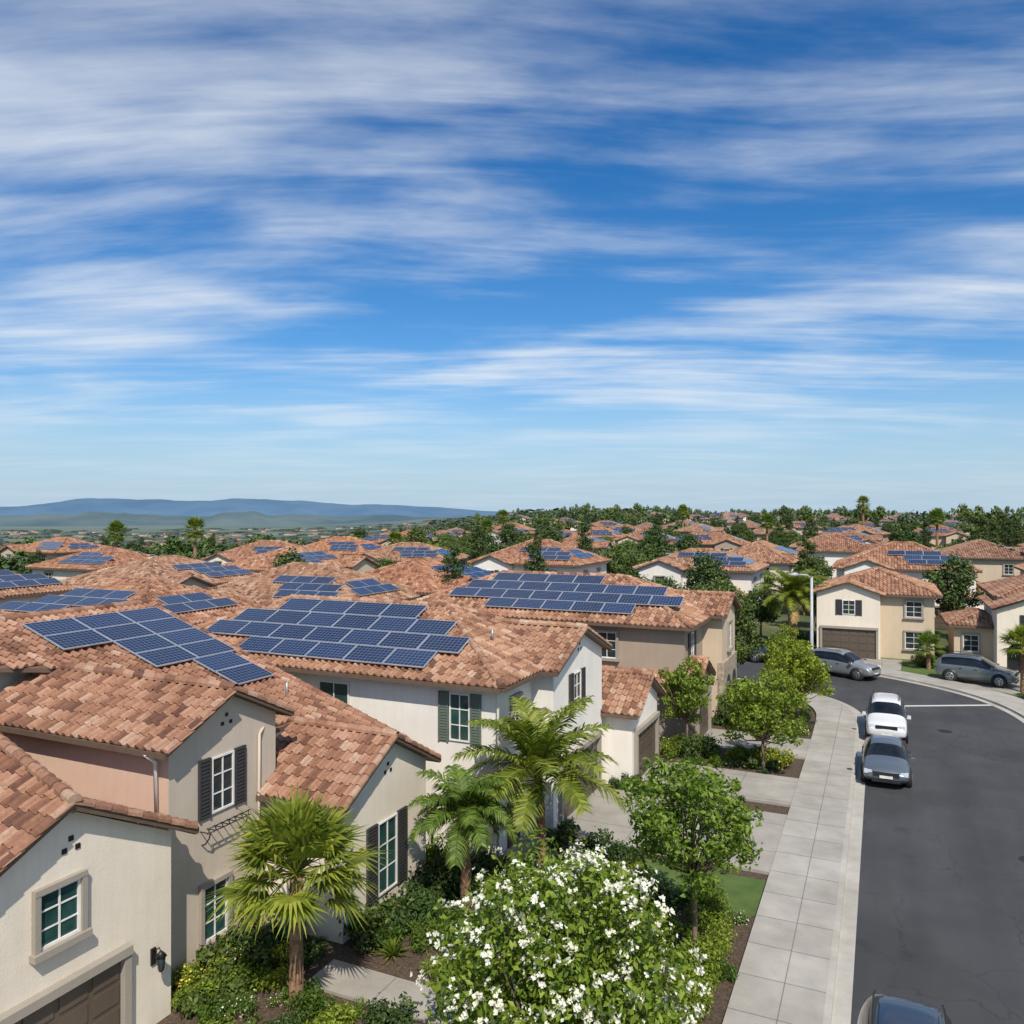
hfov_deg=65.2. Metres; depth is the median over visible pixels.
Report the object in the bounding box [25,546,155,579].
stucco house
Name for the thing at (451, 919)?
shrub
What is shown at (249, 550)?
stucco house
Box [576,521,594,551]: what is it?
broadleaf tree
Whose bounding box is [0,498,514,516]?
hills
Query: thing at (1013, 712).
kerb
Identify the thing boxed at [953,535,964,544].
broadleaf tree
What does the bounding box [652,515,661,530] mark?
broadleaf tree
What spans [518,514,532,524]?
stucco house
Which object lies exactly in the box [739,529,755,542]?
broadleaf tree
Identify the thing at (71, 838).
vents
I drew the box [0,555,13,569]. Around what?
broadleaf tree
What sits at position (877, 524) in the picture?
broadleaf tree
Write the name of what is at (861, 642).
door
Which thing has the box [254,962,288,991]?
shrub
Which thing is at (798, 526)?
stucco house
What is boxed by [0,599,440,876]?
roof
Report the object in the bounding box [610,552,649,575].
broadleaf tree
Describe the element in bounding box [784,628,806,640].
shrub
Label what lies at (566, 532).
stucco house
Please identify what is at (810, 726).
shrub
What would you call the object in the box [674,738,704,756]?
shrub
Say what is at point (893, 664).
driveway
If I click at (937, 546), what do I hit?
broadleaf tree
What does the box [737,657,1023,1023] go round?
road
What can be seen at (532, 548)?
broadleaf tree
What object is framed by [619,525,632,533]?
broadleaf tree
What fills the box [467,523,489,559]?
broadleaf tree
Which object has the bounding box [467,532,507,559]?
broadleaf tree
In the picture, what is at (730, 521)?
stucco house
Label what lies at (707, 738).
shrub
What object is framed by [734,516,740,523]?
broadleaf tree
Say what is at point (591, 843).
shrub
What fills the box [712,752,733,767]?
shrub
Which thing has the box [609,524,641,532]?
stucco house
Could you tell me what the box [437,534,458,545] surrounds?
broadleaf tree
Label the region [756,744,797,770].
shrub
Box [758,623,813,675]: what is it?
broadleaf tree
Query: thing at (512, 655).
roof
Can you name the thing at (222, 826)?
iron bracket
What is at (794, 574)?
street lamp
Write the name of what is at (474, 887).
shrub
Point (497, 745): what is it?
downspout
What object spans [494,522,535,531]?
stucco house
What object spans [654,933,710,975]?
shrub
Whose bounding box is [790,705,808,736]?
hedge
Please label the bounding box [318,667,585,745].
windows
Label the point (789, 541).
broadleaf tree
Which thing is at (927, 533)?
broadleaf tree
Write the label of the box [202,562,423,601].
stucco house
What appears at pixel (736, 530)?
broadleaf tree
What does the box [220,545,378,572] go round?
stucco house
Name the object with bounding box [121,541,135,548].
broadleaf tree
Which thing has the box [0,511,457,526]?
hills
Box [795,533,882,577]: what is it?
stucco house
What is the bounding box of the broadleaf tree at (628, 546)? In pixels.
[606,542,636,552]
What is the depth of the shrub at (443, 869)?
23.41 m
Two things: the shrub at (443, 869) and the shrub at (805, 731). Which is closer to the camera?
the shrub at (443, 869)
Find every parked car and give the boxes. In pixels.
[738,639,768,662]
[811,645,880,680]
[857,735,914,787]
[857,989,952,1023]
[862,690,910,743]
[935,651,1018,687]
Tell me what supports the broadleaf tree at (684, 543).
on the ground at (803, 622)
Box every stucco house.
[0,537,105,560]
[0,569,83,610]
[0,576,264,624]
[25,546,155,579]
[59,555,254,588]
[200,540,295,563]
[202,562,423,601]
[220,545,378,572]
[305,536,384,554]
[357,542,471,565]
[362,531,420,545]
[364,557,491,595]
[400,530,436,541]
[431,530,461,540]
[445,527,470,535]
[467,539,611,573]
[488,527,533,552]
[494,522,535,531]
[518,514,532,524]
[531,529,593,539]
[549,518,579,531]
[557,534,617,573]
[577,527,625,542]
[588,520,619,527]
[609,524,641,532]
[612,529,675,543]
[632,548,768,622]
[634,522,667,529]
[639,512,669,522]
[663,532,750,551]
[666,520,698,528]
[672,523,726,534]
[685,514,709,523]
[708,517,743,528]
[709,513,744,519]
[726,540,824,601]
[727,512,746,520]
[729,520,760,532]
[748,526,791,540]
[779,521,822,536]
[789,534,866,549]
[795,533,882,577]
[806,516,841,522]
[818,525,890,543]
[826,513,846,518]
[831,541,984,629]
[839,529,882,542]
[839,532,884,543]
[859,521,882,529]
[864,517,893,523]
[884,514,911,525]
[912,524,961,531]
[915,526,971,548]
[937,539,1023,581]
[941,520,972,534]
[1013,563,1023,574]
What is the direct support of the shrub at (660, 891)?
on the planting bed
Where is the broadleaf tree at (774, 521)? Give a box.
[769,513,776,525]
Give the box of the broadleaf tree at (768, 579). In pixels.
[764,569,777,587]
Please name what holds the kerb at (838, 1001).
on the road
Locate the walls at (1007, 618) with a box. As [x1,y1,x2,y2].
[948,593,1023,667]
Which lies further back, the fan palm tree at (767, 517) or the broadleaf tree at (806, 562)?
the fan palm tree at (767, 517)
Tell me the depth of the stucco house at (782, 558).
102.44 m
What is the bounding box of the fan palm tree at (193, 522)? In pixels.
[182,516,208,558]
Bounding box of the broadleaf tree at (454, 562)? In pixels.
[437,546,467,583]
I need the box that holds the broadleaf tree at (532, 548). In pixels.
[523,536,548,571]
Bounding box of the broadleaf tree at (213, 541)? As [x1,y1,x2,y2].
[207,534,216,548]
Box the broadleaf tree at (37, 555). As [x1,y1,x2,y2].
[30,550,42,573]
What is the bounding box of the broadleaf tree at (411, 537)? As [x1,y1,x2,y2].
[396,524,427,543]
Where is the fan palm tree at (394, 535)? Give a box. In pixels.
[385,530,402,545]
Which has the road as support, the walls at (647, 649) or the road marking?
the road marking
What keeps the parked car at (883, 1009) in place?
on the road
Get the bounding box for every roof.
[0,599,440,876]
[197,594,665,719]
[414,570,741,689]
[813,566,942,598]
[940,574,1023,628]
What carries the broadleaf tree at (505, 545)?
on the ground at (803, 622)
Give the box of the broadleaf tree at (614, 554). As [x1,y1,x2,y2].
[593,543,635,573]
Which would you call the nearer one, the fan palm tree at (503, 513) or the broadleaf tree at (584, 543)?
the broadleaf tree at (584, 543)
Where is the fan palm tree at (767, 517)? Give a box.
[758,512,774,541]
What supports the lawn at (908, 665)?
on the ground at (803, 622)
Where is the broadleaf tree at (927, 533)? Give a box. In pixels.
[920,518,933,547]
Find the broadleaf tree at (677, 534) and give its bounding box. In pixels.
[668,531,682,536]
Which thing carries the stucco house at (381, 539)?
on the ground at (803, 622)
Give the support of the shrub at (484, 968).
on the planting bed
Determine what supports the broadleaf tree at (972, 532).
on the ground at (803, 622)
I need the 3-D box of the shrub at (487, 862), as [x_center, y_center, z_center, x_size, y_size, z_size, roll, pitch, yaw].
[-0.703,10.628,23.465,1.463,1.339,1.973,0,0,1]
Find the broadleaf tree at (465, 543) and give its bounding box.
[459,540,469,549]
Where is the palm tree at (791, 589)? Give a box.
[753,567,828,639]
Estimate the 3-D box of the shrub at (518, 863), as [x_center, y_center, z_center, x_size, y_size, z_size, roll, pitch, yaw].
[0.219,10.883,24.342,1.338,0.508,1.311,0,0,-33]
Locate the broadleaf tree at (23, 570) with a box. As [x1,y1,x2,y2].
[18,564,30,573]
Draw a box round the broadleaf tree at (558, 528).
[552,524,563,539]
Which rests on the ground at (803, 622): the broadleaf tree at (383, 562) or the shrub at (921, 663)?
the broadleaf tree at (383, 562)
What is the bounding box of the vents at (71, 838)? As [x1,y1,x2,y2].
[62,712,391,854]
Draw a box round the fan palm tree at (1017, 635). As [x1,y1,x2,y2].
[996,623,1023,692]
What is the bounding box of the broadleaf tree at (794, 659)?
[758,640,834,720]
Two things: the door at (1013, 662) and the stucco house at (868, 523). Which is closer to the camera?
the door at (1013, 662)
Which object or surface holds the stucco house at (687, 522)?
on the ground at (803, 622)
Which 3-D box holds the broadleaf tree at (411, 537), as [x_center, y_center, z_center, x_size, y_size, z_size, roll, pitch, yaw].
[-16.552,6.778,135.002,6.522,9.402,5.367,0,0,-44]
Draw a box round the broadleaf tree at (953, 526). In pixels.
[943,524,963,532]
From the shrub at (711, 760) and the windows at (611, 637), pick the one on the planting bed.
the shrub at (711, 760)
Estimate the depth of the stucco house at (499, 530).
220.03 m
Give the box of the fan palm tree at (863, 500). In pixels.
[854,495,870,524]
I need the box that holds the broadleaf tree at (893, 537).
[887,526,903,540]
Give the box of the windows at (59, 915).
[29,744,407,964]
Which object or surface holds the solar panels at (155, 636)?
on the roof at (111, 696)
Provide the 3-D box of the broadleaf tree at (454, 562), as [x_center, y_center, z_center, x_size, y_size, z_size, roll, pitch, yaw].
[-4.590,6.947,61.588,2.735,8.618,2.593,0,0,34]
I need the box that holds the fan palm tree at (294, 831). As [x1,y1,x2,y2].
[200,781,390,1018]
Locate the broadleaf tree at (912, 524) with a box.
[909,521,920,529]
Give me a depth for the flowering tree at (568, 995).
14.10 m
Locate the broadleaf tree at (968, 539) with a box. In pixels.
[959,535,977,543]
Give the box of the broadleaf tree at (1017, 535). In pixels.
[1011,518,1023,546]
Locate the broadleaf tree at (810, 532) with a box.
[802,517,818,538]
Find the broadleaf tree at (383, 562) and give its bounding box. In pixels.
[374,556,394,568]
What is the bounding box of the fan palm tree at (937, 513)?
[927,507,946,544]
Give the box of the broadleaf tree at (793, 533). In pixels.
[777,529,801,541]
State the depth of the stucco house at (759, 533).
210.98 m
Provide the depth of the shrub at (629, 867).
24.55 m
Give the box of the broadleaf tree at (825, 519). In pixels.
[819,516,830,524]
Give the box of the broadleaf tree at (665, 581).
[651,575,687,589]
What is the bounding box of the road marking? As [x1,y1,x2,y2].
[905,705,991,706]
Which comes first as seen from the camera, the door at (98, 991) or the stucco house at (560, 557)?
the door at (98, 991)
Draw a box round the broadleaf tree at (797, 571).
[795,568,820,615]
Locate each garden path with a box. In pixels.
[305,959,515,1023]
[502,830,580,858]
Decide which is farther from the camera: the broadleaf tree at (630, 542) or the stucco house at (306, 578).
the broadleaf tree at (630, 542)
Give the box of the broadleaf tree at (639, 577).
[622,572,653,580]
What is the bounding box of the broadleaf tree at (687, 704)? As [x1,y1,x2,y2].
[659,655,717,738]
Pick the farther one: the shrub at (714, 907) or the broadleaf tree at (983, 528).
the broadleaf tree at (983, 528)
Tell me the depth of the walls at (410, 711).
27.44 m
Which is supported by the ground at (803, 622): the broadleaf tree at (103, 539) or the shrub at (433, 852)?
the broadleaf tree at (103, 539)
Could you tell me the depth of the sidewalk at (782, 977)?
22.69 m
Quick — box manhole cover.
[937,729,951,732]
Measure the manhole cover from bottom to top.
0.001 m
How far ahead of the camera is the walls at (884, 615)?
61.05 m
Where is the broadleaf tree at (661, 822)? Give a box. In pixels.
[617,753,763,957]
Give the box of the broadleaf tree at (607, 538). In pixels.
[599,536,613,542]
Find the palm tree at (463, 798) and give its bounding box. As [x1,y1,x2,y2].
[406,764,517,917]
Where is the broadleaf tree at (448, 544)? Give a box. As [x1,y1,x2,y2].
[438,540,452,547]
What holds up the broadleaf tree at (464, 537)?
on the ground at (803, 622)
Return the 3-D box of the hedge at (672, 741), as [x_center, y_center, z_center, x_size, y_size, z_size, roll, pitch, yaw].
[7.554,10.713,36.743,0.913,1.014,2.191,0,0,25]
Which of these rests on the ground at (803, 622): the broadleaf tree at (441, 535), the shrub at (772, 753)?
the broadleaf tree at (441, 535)
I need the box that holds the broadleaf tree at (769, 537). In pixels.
[760,534,772,541]
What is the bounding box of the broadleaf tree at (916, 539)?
[889,528,925,544]
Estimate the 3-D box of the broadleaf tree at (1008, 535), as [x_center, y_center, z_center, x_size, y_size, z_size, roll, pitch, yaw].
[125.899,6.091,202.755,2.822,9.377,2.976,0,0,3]
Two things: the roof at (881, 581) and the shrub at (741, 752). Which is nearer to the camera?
the shrub at (741, 752)
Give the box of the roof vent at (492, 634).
[491,629,528,640]
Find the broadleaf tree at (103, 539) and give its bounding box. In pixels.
[99,535,108,545]
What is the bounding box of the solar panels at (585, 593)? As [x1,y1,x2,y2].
[449,572,683,613]
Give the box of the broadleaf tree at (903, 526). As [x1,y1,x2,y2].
[898,521,914,540]
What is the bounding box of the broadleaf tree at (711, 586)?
[689,576,752,611]
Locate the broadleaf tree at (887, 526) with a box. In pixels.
[881,521,897,539]
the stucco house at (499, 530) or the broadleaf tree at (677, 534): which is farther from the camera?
the stucco house at (499, 530)
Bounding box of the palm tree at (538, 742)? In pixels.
[451,695,628,870]
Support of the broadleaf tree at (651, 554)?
on the ground at (803, 622)
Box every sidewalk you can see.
[722,678,855,1023]
[881,668,1023,713]
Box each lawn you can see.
[635,858,765,916]
[764,646,1023,698]
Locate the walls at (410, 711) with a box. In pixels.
[285,635,656,859]
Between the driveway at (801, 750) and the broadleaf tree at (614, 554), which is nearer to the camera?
the driveway at (801, 750)
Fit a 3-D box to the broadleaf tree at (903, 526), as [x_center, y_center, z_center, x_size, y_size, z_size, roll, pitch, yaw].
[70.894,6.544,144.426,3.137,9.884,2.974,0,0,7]
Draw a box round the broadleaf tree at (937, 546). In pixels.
[934,544,945,549]
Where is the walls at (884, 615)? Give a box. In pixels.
[817,584,934,659]
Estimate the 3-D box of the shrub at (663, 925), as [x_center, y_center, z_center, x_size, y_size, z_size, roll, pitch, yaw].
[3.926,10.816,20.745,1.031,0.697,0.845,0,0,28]
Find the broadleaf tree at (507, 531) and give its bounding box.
[497,521,518,547]
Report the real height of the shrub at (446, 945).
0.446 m
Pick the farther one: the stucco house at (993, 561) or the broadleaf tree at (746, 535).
the broadleaf tree at (746, 535)
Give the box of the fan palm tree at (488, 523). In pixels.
[481,518,493,534]
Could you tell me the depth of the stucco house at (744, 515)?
432.20 m
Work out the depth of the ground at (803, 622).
3347.78 m
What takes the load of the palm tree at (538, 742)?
on the planting bed
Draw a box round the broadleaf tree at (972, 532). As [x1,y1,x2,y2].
[966,526,979,534]
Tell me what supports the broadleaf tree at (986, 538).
on the ground at (803, 622)
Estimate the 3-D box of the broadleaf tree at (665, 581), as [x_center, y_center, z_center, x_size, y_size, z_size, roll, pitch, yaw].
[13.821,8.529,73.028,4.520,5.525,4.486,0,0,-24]
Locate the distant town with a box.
[1,516,488,548]
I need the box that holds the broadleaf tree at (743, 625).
[714,586,765,668]
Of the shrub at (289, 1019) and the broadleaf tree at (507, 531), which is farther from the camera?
the broadleaf tree at (507, 531)
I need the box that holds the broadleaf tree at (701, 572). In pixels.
[684,550,729,589]
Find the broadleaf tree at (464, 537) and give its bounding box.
[458,534,470,545]
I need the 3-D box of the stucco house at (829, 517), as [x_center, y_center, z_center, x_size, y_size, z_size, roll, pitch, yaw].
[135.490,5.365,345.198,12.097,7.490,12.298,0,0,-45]
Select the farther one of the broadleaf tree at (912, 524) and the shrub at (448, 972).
the broadleaf tree at (912, 524)
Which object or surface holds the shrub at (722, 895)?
on the planting bed
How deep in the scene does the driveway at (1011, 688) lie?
51.25 m
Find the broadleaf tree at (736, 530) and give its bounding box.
[730,522,746,537]
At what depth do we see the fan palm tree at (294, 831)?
17.23 m
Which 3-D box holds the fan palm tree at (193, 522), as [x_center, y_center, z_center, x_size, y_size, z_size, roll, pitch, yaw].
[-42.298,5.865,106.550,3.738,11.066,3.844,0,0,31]
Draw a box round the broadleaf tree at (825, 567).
[793,555,834,578]
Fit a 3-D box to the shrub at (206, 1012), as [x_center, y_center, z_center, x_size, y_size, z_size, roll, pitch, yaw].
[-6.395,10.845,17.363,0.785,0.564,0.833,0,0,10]
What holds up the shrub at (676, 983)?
on the planting bed
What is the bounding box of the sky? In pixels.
[0,0,1023,513]
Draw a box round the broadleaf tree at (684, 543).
[666,532,703,555]
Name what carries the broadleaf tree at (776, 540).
on the ground at (803, 622)
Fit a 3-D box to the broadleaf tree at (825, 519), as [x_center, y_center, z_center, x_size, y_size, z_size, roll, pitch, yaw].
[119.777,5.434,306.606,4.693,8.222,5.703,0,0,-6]
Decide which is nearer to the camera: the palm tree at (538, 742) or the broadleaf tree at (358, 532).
the palm tree at (538, 742)
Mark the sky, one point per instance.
(480, 255)
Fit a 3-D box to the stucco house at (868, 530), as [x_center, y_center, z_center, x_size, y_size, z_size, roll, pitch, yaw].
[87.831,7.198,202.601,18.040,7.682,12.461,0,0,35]
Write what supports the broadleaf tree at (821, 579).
on the ground at (803, 622)
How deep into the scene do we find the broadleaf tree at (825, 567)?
96.83 m
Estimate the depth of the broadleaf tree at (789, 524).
237.40 m
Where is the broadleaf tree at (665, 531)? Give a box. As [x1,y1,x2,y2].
[661,527,674,534]
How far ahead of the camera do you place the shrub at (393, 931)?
20.37 m
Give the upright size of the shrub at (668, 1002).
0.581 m
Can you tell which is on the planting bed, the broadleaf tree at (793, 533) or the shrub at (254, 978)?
the shrub at (254, 978)
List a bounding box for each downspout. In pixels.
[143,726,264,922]
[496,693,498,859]
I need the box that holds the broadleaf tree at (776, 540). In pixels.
[768,537,783,545]
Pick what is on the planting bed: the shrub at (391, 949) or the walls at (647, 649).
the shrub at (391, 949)
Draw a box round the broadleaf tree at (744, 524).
[738,521,747,530]
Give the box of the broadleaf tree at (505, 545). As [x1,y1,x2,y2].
[498,541,516,549]
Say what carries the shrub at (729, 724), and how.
on the planting bed
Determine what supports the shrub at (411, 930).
on the planting bed
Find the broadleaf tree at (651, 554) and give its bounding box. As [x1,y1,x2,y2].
[632,543,671,561]
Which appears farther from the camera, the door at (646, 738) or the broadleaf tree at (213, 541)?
the broadleaf tree at (213, 541)
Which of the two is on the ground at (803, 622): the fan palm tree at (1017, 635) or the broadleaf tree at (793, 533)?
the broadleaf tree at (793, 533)
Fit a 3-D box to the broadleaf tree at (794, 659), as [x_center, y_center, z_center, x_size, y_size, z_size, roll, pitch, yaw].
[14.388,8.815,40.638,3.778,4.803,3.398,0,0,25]
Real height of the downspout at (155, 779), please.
5.534 m
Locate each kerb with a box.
[741,678,865,1023]
[879,673,1023,722]
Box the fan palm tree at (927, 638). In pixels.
[912,627,946,668]
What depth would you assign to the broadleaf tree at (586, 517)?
297.54 m
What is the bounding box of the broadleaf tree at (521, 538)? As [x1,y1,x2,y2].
[514,530,535,544]
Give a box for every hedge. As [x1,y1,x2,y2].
[635,1004,699,1023]
[666,733,685,757]
[677,911,739,1023]
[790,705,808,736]
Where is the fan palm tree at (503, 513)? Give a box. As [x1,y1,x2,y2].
[497,509,509,528]
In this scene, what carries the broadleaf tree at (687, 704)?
on the planting bed
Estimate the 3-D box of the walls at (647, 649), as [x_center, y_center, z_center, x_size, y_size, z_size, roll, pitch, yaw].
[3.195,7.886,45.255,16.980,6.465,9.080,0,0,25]
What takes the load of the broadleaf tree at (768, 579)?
on the ground at (803, 622)
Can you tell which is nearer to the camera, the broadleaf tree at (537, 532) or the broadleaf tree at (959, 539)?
the broadleaf tree at (959, 539)
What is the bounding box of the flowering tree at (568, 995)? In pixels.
[410,828,710,1023]
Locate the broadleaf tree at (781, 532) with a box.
[769,525,787,546]
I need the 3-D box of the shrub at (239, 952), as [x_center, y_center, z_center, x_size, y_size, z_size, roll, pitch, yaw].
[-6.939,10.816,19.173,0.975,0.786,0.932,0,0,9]
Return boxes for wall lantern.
[150,947,166,972]
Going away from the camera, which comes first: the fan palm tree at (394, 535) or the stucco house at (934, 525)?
the fan palm tree at (394, 535)
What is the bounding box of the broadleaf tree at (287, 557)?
[271,547,308,567]
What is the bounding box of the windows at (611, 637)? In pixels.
[595,619,733,661]
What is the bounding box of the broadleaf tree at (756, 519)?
[748,515,760,523]
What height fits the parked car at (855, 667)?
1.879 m
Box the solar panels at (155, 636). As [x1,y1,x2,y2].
[22,607,274,684]
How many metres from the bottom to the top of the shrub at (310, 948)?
0.968 m
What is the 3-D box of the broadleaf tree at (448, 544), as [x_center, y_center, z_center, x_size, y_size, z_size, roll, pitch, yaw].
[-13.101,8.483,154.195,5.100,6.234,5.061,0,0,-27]
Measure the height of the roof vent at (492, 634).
0.800 m
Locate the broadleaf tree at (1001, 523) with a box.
[998,511,1007,544]
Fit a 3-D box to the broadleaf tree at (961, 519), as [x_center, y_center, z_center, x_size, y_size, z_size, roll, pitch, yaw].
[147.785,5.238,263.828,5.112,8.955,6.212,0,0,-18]
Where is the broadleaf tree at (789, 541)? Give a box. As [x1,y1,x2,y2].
[781,537,798,548]
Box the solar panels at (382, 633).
[206,598,470,667]
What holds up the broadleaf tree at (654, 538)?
on the ground at (803, 622)
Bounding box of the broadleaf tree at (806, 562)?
[793,535,817,573]
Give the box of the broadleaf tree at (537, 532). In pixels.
[533,528,541,538]
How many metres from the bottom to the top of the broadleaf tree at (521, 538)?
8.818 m
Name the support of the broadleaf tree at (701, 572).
on the ground at (803, 622)
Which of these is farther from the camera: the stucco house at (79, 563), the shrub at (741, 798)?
the stucco house at (79, 563)
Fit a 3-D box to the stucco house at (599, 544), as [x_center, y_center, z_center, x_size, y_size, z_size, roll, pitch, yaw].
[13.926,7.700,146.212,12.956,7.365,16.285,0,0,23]
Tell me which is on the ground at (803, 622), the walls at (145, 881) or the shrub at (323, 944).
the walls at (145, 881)
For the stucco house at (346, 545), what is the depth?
125.41 m
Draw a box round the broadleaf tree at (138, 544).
[132,538,146,553]
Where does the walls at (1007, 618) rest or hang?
on the ground at (803, 622)
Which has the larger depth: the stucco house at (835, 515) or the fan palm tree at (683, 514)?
the stucco house at (835, 515)
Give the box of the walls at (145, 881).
[0,672,425,1023]
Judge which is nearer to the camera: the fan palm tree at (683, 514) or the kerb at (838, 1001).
the kerb at (838, 1001)
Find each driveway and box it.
[550,788,786,874]
[641,760,798,806]
[704,728,810,759]
[862,658,901,670]
[941,673,1020,693]
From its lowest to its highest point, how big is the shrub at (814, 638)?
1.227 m
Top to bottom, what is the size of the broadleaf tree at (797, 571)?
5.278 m
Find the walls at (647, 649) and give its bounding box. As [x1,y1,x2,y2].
[589,604,734,741]
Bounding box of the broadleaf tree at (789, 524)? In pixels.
[783,513,793,529]
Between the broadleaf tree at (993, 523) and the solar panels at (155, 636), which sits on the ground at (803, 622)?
the broadleaf tree at (993, 523)
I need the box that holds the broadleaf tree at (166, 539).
[163,535,173,554]
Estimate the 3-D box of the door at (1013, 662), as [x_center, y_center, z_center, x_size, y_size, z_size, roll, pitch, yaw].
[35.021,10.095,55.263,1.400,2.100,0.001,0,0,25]
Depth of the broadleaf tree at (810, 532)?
155.74 m
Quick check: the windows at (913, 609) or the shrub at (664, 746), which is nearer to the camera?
the shrub at (664, 746)
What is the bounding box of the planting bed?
[157,688,826,1023]
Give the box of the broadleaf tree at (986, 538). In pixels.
[967,531,999,544]
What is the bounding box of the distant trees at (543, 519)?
[0,502,1023,573]
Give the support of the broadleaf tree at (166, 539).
on the ground at (803, 622)
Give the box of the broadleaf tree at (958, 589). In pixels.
[921,553,985,615]
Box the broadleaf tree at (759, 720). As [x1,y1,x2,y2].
[716,666,807,772]
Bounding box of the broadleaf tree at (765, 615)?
[741,585,783,640]
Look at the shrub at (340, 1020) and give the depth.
17.13 m
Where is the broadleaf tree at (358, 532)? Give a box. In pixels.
[351,527,368,537]
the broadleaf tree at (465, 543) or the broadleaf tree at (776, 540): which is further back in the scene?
the broadleaf tree at (465, 543)
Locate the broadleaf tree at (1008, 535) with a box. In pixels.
[1002,518,1013,546]
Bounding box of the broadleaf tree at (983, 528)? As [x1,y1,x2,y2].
[977,515,991,536]
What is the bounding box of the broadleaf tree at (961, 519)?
[955,514,967,522]
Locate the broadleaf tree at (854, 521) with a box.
[846,518,861,524]
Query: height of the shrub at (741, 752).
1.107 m
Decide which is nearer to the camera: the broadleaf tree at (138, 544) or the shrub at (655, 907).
the shrub at (655, 907)
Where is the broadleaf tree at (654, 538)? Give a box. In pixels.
[636,524,669,551]
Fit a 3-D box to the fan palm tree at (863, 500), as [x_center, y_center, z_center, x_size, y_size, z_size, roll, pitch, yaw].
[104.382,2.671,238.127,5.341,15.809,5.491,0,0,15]
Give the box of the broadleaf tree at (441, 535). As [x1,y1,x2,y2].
[439,532,455,538]
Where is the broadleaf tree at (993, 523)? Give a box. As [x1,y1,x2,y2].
[985,518,1000,543]
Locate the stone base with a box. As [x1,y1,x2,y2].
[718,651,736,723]
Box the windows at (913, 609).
[836,598,935,650]
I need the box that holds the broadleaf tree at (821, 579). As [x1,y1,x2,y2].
[795,570,834,628]
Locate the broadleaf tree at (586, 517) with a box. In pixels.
[584,514,589,524]
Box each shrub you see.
[170,973,226,1011]
[171,955,226,992]
[171,988,178,1005]
[174,956,250,1019]
[192,933,273,991]
[195,998,237,1023]
[197,1014,234,1023]
[206,943,242,971]
[214,989,261,1023]
[222,918,279,957]
[223,955,270,993]
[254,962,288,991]
[258,940,288,966]
[261,918,321,967]
[261,1005,306,1023]
[265,989,288,1008]
[281,974,338,1023]
[303,999,356,1023]
[315,935,327,957]
[316,1003,345,1023]
[335,996,367,1021]
[336,895,403,954]
[360,991,419,1023]
[364,872,444,938]
[366,921,403,949]
[372,934,411,962]
[385,910,412,935]
[400,859,460,921]
[402,913,422,934]
[405,912,445,953]
[418,952,467,984]
[420,847,492,898]
[426,833,448,866]
[431,931,456,953]
[433,863,475,890]
[439,907,469,936]
[455,847,498,869]
[456,947,501,982]
[470,850,509,893]
[471,869,508,904]
[503,857,530,881]
[546,817,590,852]
[552,848,591,874]
[580,826,632,866]
[608,775,637,790]
[611,848,646,868]
[615,772,643,792]
[617,863,658,889]
[619,958,663,992]
[626,860,643,870]
[630,876,678,906]
[636,895,670,927]
[648,912,683,942]
[652,880,706,909]
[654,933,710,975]
[659,737,680,757]
[662,995,692,1018]
[663,910,678,925]
[665,902,679,916]
[666,970,698,993]
[674,731,721,759]
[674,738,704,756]
[678,919,705,935]
[681,893,730,930]
[682,930,702,948]
[685,732,713,745]
[690,756,704,764]
[691,885,732,911]
[699,948,739,982]
[705,749,718,758]
[706,757,715,764]
[711,698,747,731]
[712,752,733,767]
[722,794,745,805]
[723,906,749,927]
[724,746,738,757]
[725,720,733,727]
[727,756,742,766]
[729,742,766,764]
[743,754,783,773]
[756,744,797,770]
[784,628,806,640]
[798,725,809,735]
[802,632,816,642]
[805,723,813,730]
[909,653,937,662]
[915,658,934,668]
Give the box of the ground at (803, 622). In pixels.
[0,514,1013,712]
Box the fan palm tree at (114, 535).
[102,519,130,547]
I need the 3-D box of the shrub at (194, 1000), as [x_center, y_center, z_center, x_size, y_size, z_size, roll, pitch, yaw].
[-6.686,10.741,17.971,1.556,0.861,1.525,0,0,-11]
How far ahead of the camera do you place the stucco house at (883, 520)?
318.14 m
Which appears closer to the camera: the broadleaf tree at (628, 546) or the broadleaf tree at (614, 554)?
the broadleaf tree at (614, 554)
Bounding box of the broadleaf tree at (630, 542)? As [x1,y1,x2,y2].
[621,539,637,548]
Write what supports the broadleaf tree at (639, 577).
on the ground at (803, 622)
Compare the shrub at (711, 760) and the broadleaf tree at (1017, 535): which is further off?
the broadleaf tree at (1017, 535)
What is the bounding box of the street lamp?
[789,572,812,648]
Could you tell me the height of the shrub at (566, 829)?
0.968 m
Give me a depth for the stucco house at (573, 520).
328.18 m
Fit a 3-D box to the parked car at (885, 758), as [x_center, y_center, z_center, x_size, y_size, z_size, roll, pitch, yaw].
[15.870,10.376,33.961,2.160,1.525,4.640,0,0,25]
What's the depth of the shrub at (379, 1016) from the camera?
17.02 m
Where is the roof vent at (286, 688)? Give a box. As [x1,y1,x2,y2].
[285,682,287,694]
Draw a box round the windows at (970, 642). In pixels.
[961,615,1023,653]
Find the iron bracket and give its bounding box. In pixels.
[200,809,250,845]
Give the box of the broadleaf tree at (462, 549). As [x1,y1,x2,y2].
[453,544,467,552]
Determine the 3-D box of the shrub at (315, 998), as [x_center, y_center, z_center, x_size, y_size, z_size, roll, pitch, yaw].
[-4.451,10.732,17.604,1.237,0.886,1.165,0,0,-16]
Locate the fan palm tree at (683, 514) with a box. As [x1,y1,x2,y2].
[676,504,688,527]
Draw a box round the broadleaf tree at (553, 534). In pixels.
[539,526,566,542]
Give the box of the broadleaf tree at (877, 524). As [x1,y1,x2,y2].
[873,519,879,526]
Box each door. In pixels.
[0,943,132,1023]
[507,711,659,847]
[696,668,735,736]
[820,625,877,659]
[1007,644,1022,672]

